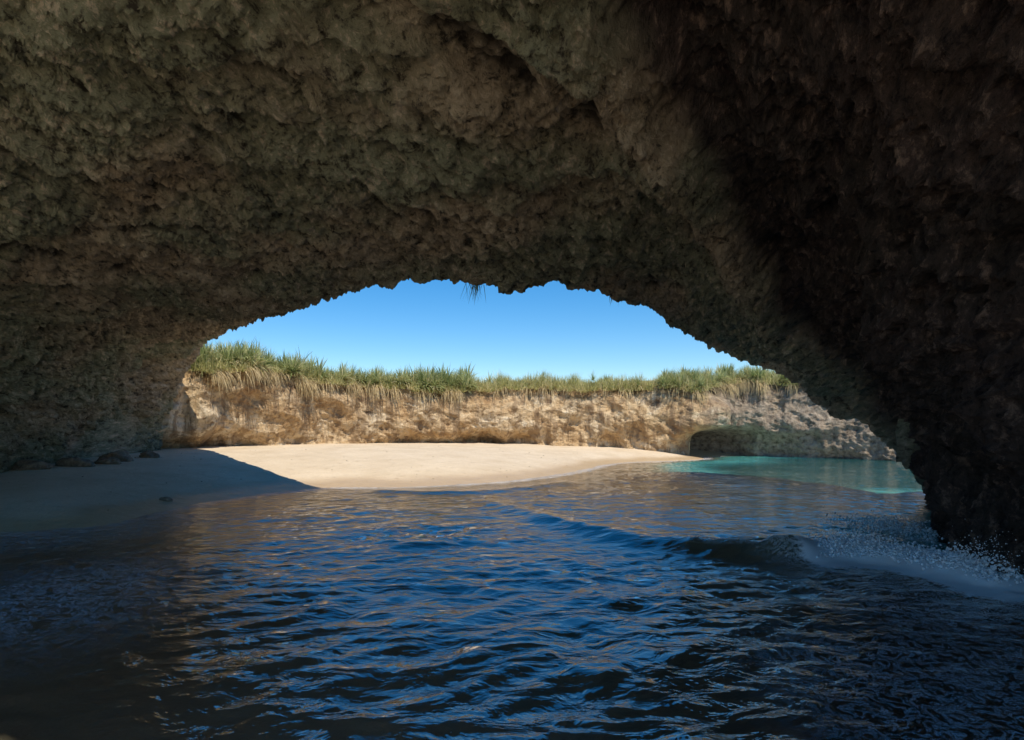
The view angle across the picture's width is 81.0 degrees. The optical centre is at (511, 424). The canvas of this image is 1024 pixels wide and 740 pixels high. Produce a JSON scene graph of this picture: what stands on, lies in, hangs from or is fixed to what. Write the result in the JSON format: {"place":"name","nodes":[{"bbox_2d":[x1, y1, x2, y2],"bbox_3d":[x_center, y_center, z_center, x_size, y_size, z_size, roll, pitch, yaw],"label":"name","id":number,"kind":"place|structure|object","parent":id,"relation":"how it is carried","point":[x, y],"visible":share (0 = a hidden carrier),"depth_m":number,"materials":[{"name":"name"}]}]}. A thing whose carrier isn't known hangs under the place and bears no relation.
{"place":"outdoors","nodes":[
{"label":"outdoors","id":0,"kind":"place"},
{"bbox_2d":[207,279,775,382],"label":"sky","id":1,"kind":"structure","parent":0,"point":[552,328],"materials":[{"name":"blue"}]},
{"bbox_2d":[0,442,1023,739],"bbox_3d":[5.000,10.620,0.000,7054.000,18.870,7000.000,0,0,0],"label":"sand ground","id":2,"kind":"structure","parent":0,"point":[484,702],"depth_m":9.01,"materials":[{"name":"beige sand"}]},
{"bbox_2d":[11,459,52,469],"bbox_3d":[-17.882,1.617,22.331,1.352,0.696,0.930,0,0,0],"label":"beach rock","id":3,"kind":"object","parent":2,"relation":"on","point":[24,464],"visible":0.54,"depth_m":22.06,"materials":[{"name":"grey stone"}]},
{"bbox_2d":[55,456,95,466],"bbox_3d":[-17.331,1.594,23.841,1.477,0.707,0.869,0,0,0],"label":"beach rock","id":4,"kind":"object","parent":2,"relation":"on","point":[75,461],"visible":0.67,"depth_m":23.56,"materials":[{"name":"grey stone"}]},
{"bbox_2d":[94,457,120,464],"bbox_3d":[-16.858,1.585,25.034,1.108,0.490,0.761,0,0,0],"label":"beach rock","id":5,"kind":"object","parent":2,"relation":"on","point":[111,460],"visible":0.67,"depth_m":24.83,"materials":[{"name":"grey stone"}]},
{"bbox_2d":[97,450,133,461],"bbox_3d":[-17.412,1.520,26.393,1.614,0.841,1.094,0,0,0],"label":"beach rock","id":6,"kind":"object","parent":2,"relation":"on","point":[123,456],"visible":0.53,"depth_m":26.05,"materials":[{"name":"grey stone"}]},
{"bbox_2d":[139,450,159,457],"bbox_3d":[-17.019,1.492,28.196,1.011,0.619,0.671,0,0,0],"label":"beach rock","id":7,"kind":"object","parent":2,"relation":"on","point":[148,454],"visible":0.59,"depth_m":28.03,"materials":[{"name":"grey stone"}]},
{"bbox_2d":[159,497,172,501],"bbox_3d":[-10.901,2.367,18.895,0.459,0.216,0.278,0,0,11],"label":"beach rock","id":8,"kind":"object","parent":2,"relation":"on","point":[168,499],"visible":0.77,"depth_m":18.82,"materials":[{"name":"grey stone"}]},
{"bbox_2d":[8,443,577,521],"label":"pebbles","id":9,"kind":"object","parent":2,"relation":"on","point":[305,449],"visible":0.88,"depth_m":29.30,"materials":[{"name":"grey stone"}]},
{"bbox_2d":[0,0,1023,622],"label":"cave rock arch","id":10,"kind":"structure","parent":2,"relation":"on","point":[820,202],"depth_m":10.76,"materials":[{"name":"brown stone"}]},
{"bbox_2d":[462,284,619,304],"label":"hanging roots","id":11,"kind":"object","parent":10,"relation":"hanging from","point":[476,287],"visible":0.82,"depth_m":18.06,"materials":[{"name":"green plant"}]},
{"bbox_2d":[0,455,1023,739],"bbox_3d":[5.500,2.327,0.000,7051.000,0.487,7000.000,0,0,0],"label":"sea water","id":12,"kind":"structure","parent":0,"point":[780,501],"depth_m":15.18,"materials":[{"name":"blue liquid"}]},
{"bbox_2d":[772,506,1023,585],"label":"sea foam","id":13,"kind":"object","parent":12,"relation":"on","point":[847,544],"visible":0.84,"depth_m":10.91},
{"bbox_2d":[156,366,896,460],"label":"crater cliff","id":14,"kind":"structure","parent":0,"point":[800,424],"depth_m":45.27,"materials":[{"name":"stone"}]},
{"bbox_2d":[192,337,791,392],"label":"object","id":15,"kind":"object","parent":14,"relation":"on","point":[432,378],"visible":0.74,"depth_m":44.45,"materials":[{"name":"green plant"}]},
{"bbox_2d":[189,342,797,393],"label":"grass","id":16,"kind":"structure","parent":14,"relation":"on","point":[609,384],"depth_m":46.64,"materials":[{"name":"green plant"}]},
{"bbox_2d":[190,364,798,408],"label":"dry grass","id":17,"kind":"structure","parent":14,"relation":"on","point":[304,384],"depth_m":42.90,"materials":[{"name":"plant"}]}
]}

